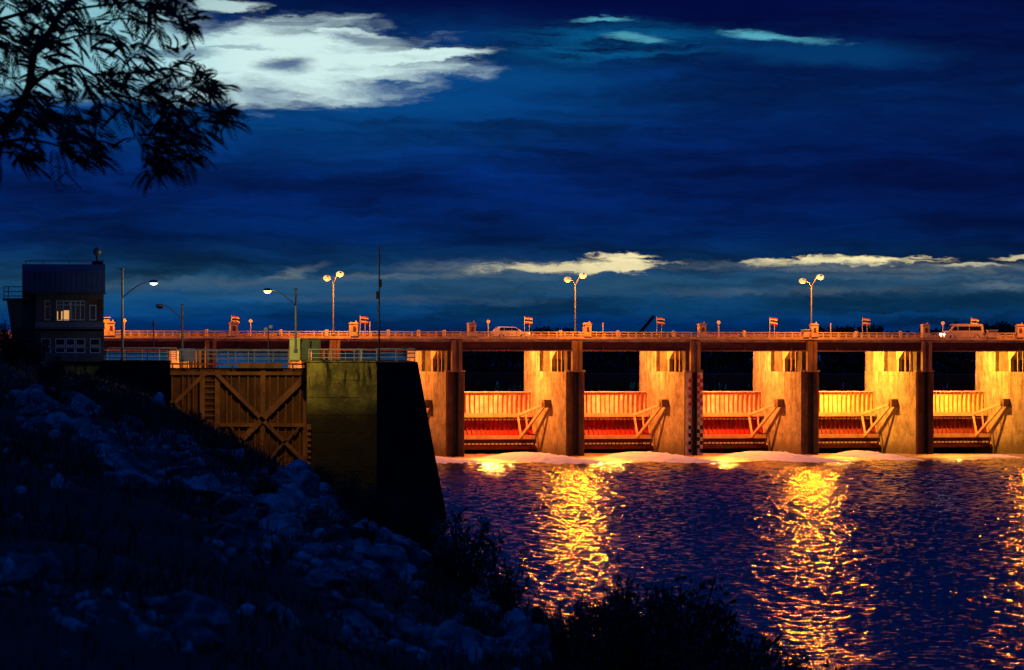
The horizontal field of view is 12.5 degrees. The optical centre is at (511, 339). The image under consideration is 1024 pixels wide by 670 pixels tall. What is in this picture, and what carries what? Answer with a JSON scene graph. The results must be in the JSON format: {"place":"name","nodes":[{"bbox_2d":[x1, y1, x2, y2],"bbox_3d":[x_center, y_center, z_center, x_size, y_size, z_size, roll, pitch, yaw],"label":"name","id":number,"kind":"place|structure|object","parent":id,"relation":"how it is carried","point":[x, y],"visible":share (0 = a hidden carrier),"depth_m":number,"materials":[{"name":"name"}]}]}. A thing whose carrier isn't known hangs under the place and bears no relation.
{"place":"outdoors","nodes":[
{"label":"outdoors","id":0,"kind":"place"},
{"bbox_2d":[42,584,67,600],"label":"boulder","id":1,"kind":"object","parent":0,"point":[57,588],"visible":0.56,"depth_m":34.18,"materials":[{"name":"stone"}]},
{"bbox_2d":[0,359,540,669],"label":"river bank","id":2,"kind":"structure","parent":0,"point":[72,644],"depth_m":45.06,"materials":[{"name":"stone"}]},
{"bbox_2d":[0,315,35,366],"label":"shrub","id":3,"kind":"object","parent":2,"relation":"on","point":[17,349],"visible":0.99,"depth_m":299.62,"materials":[{"name":"green plant"}]},
{"bbox_2d":[0,559,51,588],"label":"boulder","id":4,"kind":"object","parent":2,"relation":"on","point":[34,572],"visible":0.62,"depth_m":34.39,"materials":[{"name":"stone"}]},
{"bbox_2d":[13,330,52,367],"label":"shrub","id":5,"kind":"object","parent":2,"relation":"on","point":[30,353],"visible":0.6,"depth_m":307.73,"materials":[{"name":"green plant"}]},
{"bbox_2d":[5,551,61,584],"bbox_3d":[-3.644,1.771,35.453,0.355,0.324,0.497,0,0,-34],"label":"boulder","id":6,"kind":"object","parent":2,"relation":"on","point":[20,560],"visible":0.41,"depth_m":35.38,"materials":[{"name":"stone"}]},
{"bbox_2d":[14,391,60,408],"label":"boulder","id":7,"kind":"object","parent":2,"relation":"on","point":[38,396],"visible":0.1,"depth_m":109.38,"materials":[{"name":"stone"}]},
{"bbox_2d":[25,415,60,435],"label":"boulder","id":8,"kind":"object","parent":2,"relation":"on","point":[38,420],"visible":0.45,"depth_m":95.47,"materials":[{"name":"stone"}]},
{"bbox_2d":[60,415,93,439],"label":"boulder","id":9,"kind":"object","parent":2,"relation":"on","point":[85,429],"visible":0.35,"depth_m":96.77,"materials":[{"name":"stone"}]},
{"bbox_2d":[0,0,252,197],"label":"tree","id":10,"kind":"object","parent":2,"relation":"on","point":[40,41],"visible":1,"depth_m":59.75,"materials":[{"name":"green plant"}]},
{"bbox_2d":[101,451,157,479],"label":"boulder","id":11,"kind":"object","parent":2,"relation":"on","point":[124,459],"visible":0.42,"depth_m":77.26,"materials":[{"name":"stone"}]},
{"bbox_2d":[103,466,157,495],"bbox_3d":[-4.812,1.824,59.476,0.706,0.418,0.467,0,0,8],"label":"boulder","id":12,"kind":"object","parent":2,"relation":"on","point":[128,472],"visible":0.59,"depth_m":59.32,"materials":[{"name":"stone"}]},
{"bbox_2d":[137,591,203,622],"bbox_3d":[-2.590,2.070,35.687,0.618,0.290,0.384,-12,-5,14],"label":"boulder","id":13,"kind":"object","parent":2,"relation":"on","point":[185,599],"visible":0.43,"depth_m":35.54,"materials":[{"name":"stone"}]},
{"bbox_2d":[180,408,207,429],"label":"shrub","id":14,"kind":"object","parent":2,"relation":"on","point":[193,416],"visible":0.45,"depth_m":199.85,"materials":[{"name":"green plant"}]},
{"bbox_2d":[167,617,222,656],"bbox_3d":[-2.340,2.219,33.985,0.429,0.339,0.512,0,-42,-18],"label":"boulder","id":15,"kind":"object","parent":2,"relation":"on","point":[187,630],"visible":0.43,"depth_m":33.78,"materials":[{"name":"stone"}]},
{"bbox_2d":[175,596,228,632],"bbox_3d":[-2.378,2.159,35.386,0.402,0.420,0.582,-1,17,47],"label":"boulder","id":16,"kind":"object","parent":2,"relation":"on","point":[212,613],"visible":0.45,"depth_m":35.32,"materials":[{"name":"stone"}]},
{"bbox_2d":[179,479,226,500],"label":"boulder","id":17,"kind":"object","parent":2,"relation":"on","point":[203,487],"visible":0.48,"depth_m":80.44,"materials":[{"name":"stone"}]},
{"bbox_2d":[200,427,224,449],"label":"shrub","id":18,"kind":"object","parent":2,"relation":"on","point":[214,442],"visible":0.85,"depth_m":149.93,"materials":[{"name":"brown plant"}]},
{"bbox_2d":[209,524,246,553],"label":"boulder","id":19,"kind":"object","parent":2,"relation":"on","point":[229,535],"visible":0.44,"depth_m":50.63,"materials":[{"name":"stone"}]},
{"bbox_2d":[216,495,250,510],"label":"boulder","id":20,"kind":"object","parent":2,"relation":"on","point":[243,500],"visible":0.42,"depth_m":79.28,"materials":[{"name":"stone"}]},
{"bbox_2d":[247,471,283,496],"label":"shrub","id":21,"kind":"object","parent":2,"relation":"on","point":[264,486],"visible":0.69,"depth_m":94.93,"materials":[{"name":"green plant"}]},
{"bbox_2d":[252,493,287,511],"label":"boulder","id":22,"kind":"object","parent":2,"relation":"on","point":[276,502],"visible":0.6,"depth_m":89.05,"materials":[{"name":"stone"}]},
{"bbox_2d":[0,360,551,669],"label":"rubble","id":23,"kind":"object","parent":2,"relation":"on","point":[143,629],"visible":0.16,"depth_m":49.98,"materials":[{"name":"stone"}]},
{"bbox_2d":[258,512,302,540],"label":"boulder","id":24,"kind":"object","parent":2,"relation":"on","point":[286,522],"visible":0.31,"depth_m":77.59,"materials":[{"name":"stone"}]},
{"bbox_2d":[262,601,304,631],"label":"boulder","id":25,"kind":"object","parent":2,"relation":"on","point":[281,607],"visible":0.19,"depth_m":42.65,"materials":[{"name":"stone"}]},
{"bbox_2d":[276,486,306,516],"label":"boulder","id":26,"kind":"object","parent":2,"relation":"on","point":[292,498],"visible":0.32,"depth_m":95.52,"materials":[{"name":"stone"}]},
{"bbox_2d":[0,349,589,669],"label":"weeds","id":27,"kind":"object","parent":2,"relation":"on","point":[253,458],"visible":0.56,"depth_m":53.53,"materials":[{"name":"plant"}]},
{"bbox_2d":[285,459,312,473],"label":"boulder","id":28,"kind":"object","parent":2,"relation":"on","point":[296,466],"visible":0.21,"depth_m":217.45,"materials":[{"name":"stone"}]},
{"bbox_2d":[296,469,319,498],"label":"boulder","id":29,"kind":"object","parent":2,"relation":"on","point":[309,481],"visible":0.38,"depth_m":142.61,"materials":[{"name":"stone"}]},
{"bbox_2d":[308,543,340,559],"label":"boulder","id":30,"kind":"object","parent":2,"relation":"on","point":[326,551],"visible":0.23,"depth_m":62.61,"materials":[{"name":"stone"}]},
{"bbox_2d":[312,460,338,488],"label":"shrub","id":31,"kind":"object","parent":2,"relation":"on","point":[320,473],"visible":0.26,"depth_m":289.81,"materials":[{"name":"green plant"}]},
{"bbox_2d":[301,567,356,598],"bbox_3d":[-2.091,2.805,51.902,0.568,0.561,0.582,0,0,34],"label":"boulder","id":32,"kind":"object","parent":2,"relation":"on","point":[319,575],"visible":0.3,"depth_m":51.74,"materials":[{"name":"stone"}]},
{"bbox_2d":[311,495,346,523],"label":"boulder","id":33,"kind":"object","parent":2,"relation":"on","point":[330,501],"visible":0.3,"depth_m":139.09,"materials":[{"name":"stone"}]},
{"bbox_2d":[319,524,354,553],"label":"boulder","id":34,"kind":"object","parent":2,"relation":"on","point":[340,535],"visible":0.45,"depth_m":83.31,"materials":[{"name":"stone"}]},
{"bbox_2d":[331,559,355,579],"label":"boulder","id":35,"kind":"object","parent":2,"relation":"on","point":[350,565],"visible":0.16,"depth_m":59.92,"materials":[{"name":"stone"}]},
{"bbox_2d":[322,468,376,512],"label":"shrub","id":36,"kind":"object","parent":2,"relation":"on","point":[342,488],"visible":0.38,"depth_m":259.55,"materials":[{"name":"green plant"}]},
{"bbox_2d":[326,608,378,636],"bbox_3d":[-1.649,2.964,47.410,0.716,0.481,0.570,20,-5,31],"label":"boulder","id":37,"kind":"object","parent":2,"relation":"on","point":[360,619],"visible":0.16,"depth_m":47.43,"materials":[{"name":"stone"}]},
{"bbox_2d":[337,598,389,629],"bbox_3d":[-1.591,2.888,48.685,0.686,0.464,0.332,10,46,21],"label":"boulder","id":38,"kind":"object","parent":2,"relation":"on","point":[377,614],"visible":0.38,"depth_m":48.54,"materials":[{"name":"stone"}]},
{"bbox_2d":[355,517,386,545],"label":"shrub","id":39,"kind":"object","parent":2,"relation":"on","point":[373,535],"visible":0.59,"depth_m":109.92,"materials":[{"name":"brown plant"}]},
{"bbox_2d":[352,537,391,567],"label":"boulder","id":40,"kind":"object","parent":2,"relation":"on","point":[367,549],"visible":0.32,"depth_m":84.35,"materials":[{"name":"stone"}]},
{"bbox_2d":[355,560,398,588],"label":"boulder","id":41,"kind":"object","parent":2,"relation":"on","point":[389,576],"visible":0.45,"depth_m":74.14,"materials":[{"name":"stone"}]},
{"bbox_2d":[373,543,418,577],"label":"boulder","id":42,"kind":"object","parent":2,"relation":"on","point":[389,550],"visible":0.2,"depth_m":95.58,"materials":[{"name":"stone"}]},
{"bbox_2d":[390,555,413,587],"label":"boulder","id":43,"kind":"object","parent":2,"relation":"on","point":[400,564],"visible":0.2,"depth_m":91.80,"materials":[{"name":"stone"}]},
{"bbox_2d":[392,539,421,552],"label":"boulder","id":44,"kind":"object","parent":2,"relation":"on","point":[408,545],"visible":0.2,"depth_m":124.97,"materials":[{"name":"stone"}]},
{"bbox_2d":[406,552,435,575],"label":"boulder","id":45,"kind":"object","parent":2,"relation":"on","point":[422,561],"visible":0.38,"depth_m":109.80,"materials":[{"name":"stone"}]},
{"bbox_2d":[426,619,463,655],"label":"boulder","id":46,"kind":"object","parent":2,"relation":"on","point":[449,631],"visible":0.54,"depth_m":49.68,"materials":[{"name":"stone"}]},
{"bbox_2d":[423,527,473,582],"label":"shrub","id":47,"kind":"object","parent":2,"relation":"on","point":[446,564],"visible":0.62,"depth_m":179.59,"materials":[{"name":"green plant"}]},
{"bbox_2d":[429,505,505,592],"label":"shrub","id":48,"kind":"object","parent":2,"relation":"on","point":[472,578],"visible":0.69,"depth_m":204.58,"materials":[{"name":"green plant"}]},
{"bbox_2d":[456,630,482,660],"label":"boulder","id":49,"kind":"object","parent":2,"relation":"on","point":[469,642],"visible":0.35,"depth_m":53.79,"materials":[{"name":"stone"}]},
{"bbox_2d":[464,626,488,655],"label":"boulder","id":50,"kind":"object","parent":2,"relation":"on","point":[483,639],"visible":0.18,"depth_m":56.57,"materials":[{"name":"stone"}]},
{"bbox_2d":[475,546,542,614],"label":"shrub","id":51,"kind":"object","parent":2,"relation":"on","point":[503,590],"visible":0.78,"depth_m":189.99,"materials":[{"name":"green plant"}]},
{"bbox_2d":[499,608,525,631],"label":"boulder","id":52,"kind":"object","parent":2,"relation":"on","point":[514,615],"visible":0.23,"depth_m":105.88,"materials":[{"name":"stone"}]},
{"bbox_2d":[506,618,537,643],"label":"boulder","id":53,"kind":"object","parent":2,"relation":"on","point":[525,629],"visible":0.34,"depth_m":99.71,"materials":[{"name":"stone"}]},
{"bbox_2d":[504,623,551,661],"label":"boulder","id":54,"kind":"object","parent":2,"relation":"on","point":[540,640],"visible":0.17,"depth_m":102.62,"materials":[{"name":"stone"}]},
{"bbox_2d":[524,583,600,669],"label":"shrub","id":55,"kind":"object","parent":2,"relation":"on","point":[571,617],"visible":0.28,"depth_m":111.75,"materials":[{"name":"green plant"}]},
{"bbox_2d":[540,597,665,669],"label":"shrub","id":56,"kind":"object","parent":2,"relation":"on","point":[591,613],"visible":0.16,"depth_m":109.97,"materials":[{"name":"green plant"}]},
{"bbox_2d":[557,580,704,669],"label":"shrub","id":57,"kind":"object","parent":2,"relation":"on","point":[634,640],"visible":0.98,"depth_m":91.76,"materials":[{"name":"green plant"}]},
{"bbox_2d":[560,558,739,669],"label":"shrub","id":58,"kind":"object","parent":2,"relation":"on","point":[614,591],"visible":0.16,"depth_m":107.98,"materials":[{"name":"green plant"}]},
{"bbox_2d":[571,557,791,669],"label":"shrub","id":59,"kind":"object","parent":2,"relation":"on","point":[666,598],"visible":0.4,"depth_m":105.50,"materials":[{"name":"green plant"}]},
{"bbox_2d":[643,624,800,669],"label":"shrub","id":60,"kind":"object","parent":2,"relation":"on","point":[688,665],"visible":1,"depth_m":88.24,"materials":[{"name":"green plant"}]},
{"bbox_2d":[682,616,835,669],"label":"shrub","id":61,"kind":"object","parent":2,"relation":"on","point":[772,651],"visible":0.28,"depth_m":106.62,"materials":[{"name":"green plant"}]},
{"bbox_2d":[716,620,849,669],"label":"shrub","id":62,"kind":"object","parent":2,"relation":"on","point":[778,666],"visible":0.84,"depth_m":104.26,"materials":[{"name":"green plant"}]},
{"bbox_2d":[263,288,297,351],"bbox_3d":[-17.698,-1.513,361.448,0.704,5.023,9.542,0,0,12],"label":"street lamp","id":63,"kind":"object","parent":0,"point":[267,290],"visible":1,"depth_m":365.92,"materials":[{"name":"grey metal"}]},
{"bbox_2d":[1,351,974,391],"bbox_3d":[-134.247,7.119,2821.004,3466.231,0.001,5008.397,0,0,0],"label":"reservoir water","id":64,"kind":"structure","parent":0,"point":[490,384],"depth_m":817.37,"materials":[{"name":"blue liquid"}]},
{"bbox_2d":[0,0,1023,339],"label":"sky","id":65,"kind":"structure","parent":0,"point":[698,161],"materials":[{"name":"blue"}]},
{"bbox_2d":[387,453,1023,669],"bbox_3d":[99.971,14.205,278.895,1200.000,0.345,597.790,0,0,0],"label":"river","id":66,"kind":"structure","parent":0,"point":[857,563],"depth_m":324.20,"materials":[{"name":"liquid"}]},
{"bbox_2d":[435,456,489,463],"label":"foam","id":67,"kind":"object","parent":66,"relation":"on","point":[443,460],"visible":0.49,"depth_m":534.17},
{"bbox_2d":[485,452,611,463],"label":"foam","id":68,"kind":"object","parent":66,"relation":"on","point":[539,457],"visible":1,"depth_m":537.94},
{"bbox_2d":[599,451,725,462],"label":"foam","id":69,"kind":"object","parent":66,"relation":"on","point":[657,456],"visible":1,"depth_m":542.64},
{"bbox_2d":[720,451,848,462],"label":"foam","id":70,"kind":"object","parent":66,"relation":"on","point":[777,456],"visible":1,"depth_m":547.11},
{"bbox_2d":[828,450,922,460],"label":"foam","id":71,"kind":"object","parent":66,"relation":"on","point":[865,454],"visible":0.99,"depth_m":555.33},
{"bbox_2d":[464,447,974,453],"bbox_3d":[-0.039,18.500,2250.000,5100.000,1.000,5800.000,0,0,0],"label":"ground","id":72,"kind":"structure","parent":0,"point":[953,450],"depth_m":759.68,"materials":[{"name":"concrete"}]},
{"bbox_2d":[169,340,215,411],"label":"barrage pier","id":73,"kind":"structure","parent":72,"relation":"on","point":[210,344],"depth_m":549.61,"materials":[{"name":"concrete"}]},
{"bbox_2d":[0,331,1023,351],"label":"road bridge","id":74,"kind":"structure","parent":73,"relation":"on","point":[481,342],"depth_m":563.43,"materials":[{"name":"concrete"}]},
{"bbox_2d":[115,330,209,335],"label":"bridge railing","id":75,"kind":"object","parent":74,"relation":"on","point":[164,333],"visible":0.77,"depth_m":547.10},
{"bbox_2d":[211,331,333,335],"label":"bridge railing","id":76,"kind":"object","parent":74,"relation":"on","point":[272,333],"visible":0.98,"depth_m":550.98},
{"bbox_2d":[491,326,529,336],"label":"car","id":77,"kind":"object","parent":74,"relation":"on","point":[501,328],"visible":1,"depth_m":561.14,"materials":[{"name":"silver metal"}]},
{"bbox_2d":[457,331,576,336],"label":"bridge railing","id":78,"kind":"object","parent":74,"relation":"on","point":[532,334],"visible":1,"depth_m":559.51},
{"bbox_2d":[577,332,694,336],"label":"bridge railing","id":79,"kind":"object","parent":74,"relation":"on","point":[636,334],"visible":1,"depth_m":563.96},
{"bbox_2d":[695,332,810,336],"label":"bridge railing","id":80,"kind":"object","parent":74,"relation":"on","point":[737,334],"visible":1,"depth_m":567.87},
{"bbox_2d":[940,324,983,337],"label":"van","id":81,"kind":"object","parent":74,"relation":"on","point":[964,328],"visible":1,"depth_m":578.08,"materials":[{"name":"beige paint"}]},
{"bbox_2d":[288,340,339,367],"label":"barrage pier","id":82,"kind":"structure","parent":72,"relation":"on","point":[334,344],"depth_m":552.99,"materials":[{"name":"concrete"}]},
{"bbox_2d":[304,360,446,518],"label":"lock wall","id":83,"kind":"structure","parent":72,"relation":"on","point":[369,418],"depth_m":362.00,"materials":[{"name":"black concrete"}]},
{"bbox_2d":[210,368,305,465],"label":"lock gate","id":84,"kind":"structure","parent":83,"relation":"attached to","point":[255,402],"depth_m":372.25,"materials":[{"name":"wood"}]},
{"bbox_2d":[170,363,305,370],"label":"gate walkway","id":85,"kind":"structure","parent":84,"relation":"attached to","point":[260,365],"depth_m":371.30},
{"bbox_2d":[167,350,300,362],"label":"handrail","id":86,"kind":"object","parent":85,"relation":"on","point":[187,354],"visible":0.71,"depth_m":371.38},
{"bbox_2d":[179,349,310,361],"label":"handrail","id":87,"kind":"object","parent":85,"relation":"on","point":[235,353],"visible":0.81,"depth_m":372.42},
{"bbox_2d":[289,338,300,361],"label":"electrical cabinet","id":88,"kind":"object","parent":83,"relation":"on","point":[294,356],"visible":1,"depth_m":365.98,"materials":[{"name":"metal"}]},
{"bbox_2d":[301,338,310,361],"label":"electrical cabinet","id":89,"kind":"object","parent":83,"relation":"on","point":[305,348],"visible":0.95,"depth_m":366.38,"materials":[{"name":"metal"}]},
{"bbox_2d":[309,349,376,360],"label":"handrail","id":90,"kind":"object","parent":83,"relation":"on","point":[331,353],"visible":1,"depth_m":362.38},
{"bbox_2d":[376,245,382,361],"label":"mast","id":91,"kind":"object","parent":83,"relation":"on","point":[378,293],"visible":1,"depth_m":363.95,"materials":[{"name":"black metal"}]},
{"bbox_2d":[407,340,464,456],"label":"barrage pier","id":92,"kind":"structure","parent":72,"relation":"on","point":[442,375],"depth_m":558.30,"materials":[{"name":"concrete"}]},
{"bbox_2d":[464,391,550,449],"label":"radial gate","id":93,"kind":"structure","parent":92,"relation":"attached to","point":[499,420],"depth_m":573.48,"materials":[{"name":"metal"}]},
{"bbox_2d":[524,340,584,455],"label":"barrage pier","id":94,"kind":"structure","parent":72,"relation":"on","point":[556,378],"depth_m":565.20,"materials":[{"name":"concrete"}]},
{"bbox_2d":[584,391,667,448],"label":"radial gate","id":95,"kind":"structure","parent":94,"relation":"attached to","point":[616,420],"depth_m":577.88,"materials":[{"name":"metal"}]},
{"bbox_2d":[639,341,703,454],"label":"barrage pier","id":96,"kind":"structure","parent":72,"relation":"on","point":[662,374],"depth_m":571.62,"materials":[{"name":"concrete"}]},
{"bbox_2d":[685,372,702,455],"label":"water gauge","id":97,"kind":"object","parent":96,"relation":"attached to","point":[688,448],"visible":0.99,"depth_m":566.19,"materials":[{"name":"beige paint"}]},
{"bbox_2d":[703,391,783,447],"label":"radial gate","id":98,"kind":"structure","parent":96,"relation":"attached to","point":[731,419],"depth_m":582.32,"materials":[{"name":"metal"}]},
{"bbox_2d":[753,341,819,454],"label":"barrage pier","id":99,"kind":"structure","parent":72,"relation":"on","point":[791,378],"depth_m":574.45,"materials":[{"name":"concrete"}]},
{"bbox_2d":[819,391,897,447],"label":"radial gate","id":100,"kind":"structure","parent":99,"relation":"attached to","point":[846,419],"depth_m":586.68,"materials":[{"name":"metal"}]},
{"bbox_2d":[865,341,933,453],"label":"barrage pier","id":101,"kind":"structure","parent":72,"relation":"on","point":[905,379],"depth_m":579.18,"materials":[{"name":"concrete"}]},
{"bbox_2d":[933,391,1009,446],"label":"radial gate","id":102,"kind":"structure","parent":101,"relation":"attached to","point":[959,419],"depth_m":591.07,"materials":[{"name":"metal"}]},
{"bbox_2d":[975,352,1023,453],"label":"barrage pier","id":103,"kind":"structure","parent":72,"relation":"on","point":[999,376],"depth_m":587.30,"materials":[{"name":"concrete"}]},
{"bbox_2d":[465,360,974,378],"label":"bank","id":104,"kind":"structure","parent":0,"point":[705,375],"depth_m":887.62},
{"bbox_2d":[462,351,975,373],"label":"undergrowth","id":105,"kind":"object","parent":104,"relation":"on","point":[829,361],"visible":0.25,"depth_m":909.74,"materials":[{"name":"green plant"}]},
{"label":"lock island","id":106,"kind":"structure","parent":0,"visible":0},
{"bbox_2d":[0,247,105,378],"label":"control tower","id":107,"kind":"structure","parent":106,"relation":"on","point":[62,305],"depth_m":351.71,"materials":[{"name":"concrete"}]},
{"bbox_2d":[102,360,171,406],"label":"lock pier","id":108,"kind":"structure","parent":106,"relation":"on","point":[154,375],"depth_m":346.00,"materials":[{"name":"black concrete"}]},
{"bbox_2d":[105,348,168,359],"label":"handrail","id":109,"kind":"object","parent":108,"relation":"on","point":[147,357],"visible":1,"depth_m":346.28,"materials":[{"name":"grey metal"}]},
{"bbox_2d":[120,268,157,359],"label":"street lamp","id":110,"kind":"object","parent":108,"relation":"on","point":[153,282],"visible":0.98,"depth_m":351.92,"materials":[{"name":"grey metal"}]},
{"bbox_2d":[170,368,214,424],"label":"lock gate","id":111,"kind":"structure","parent":108,"relation":"attached to","point":[190,389],"depth_m":372.25,"materials":[{"name":"wood"}]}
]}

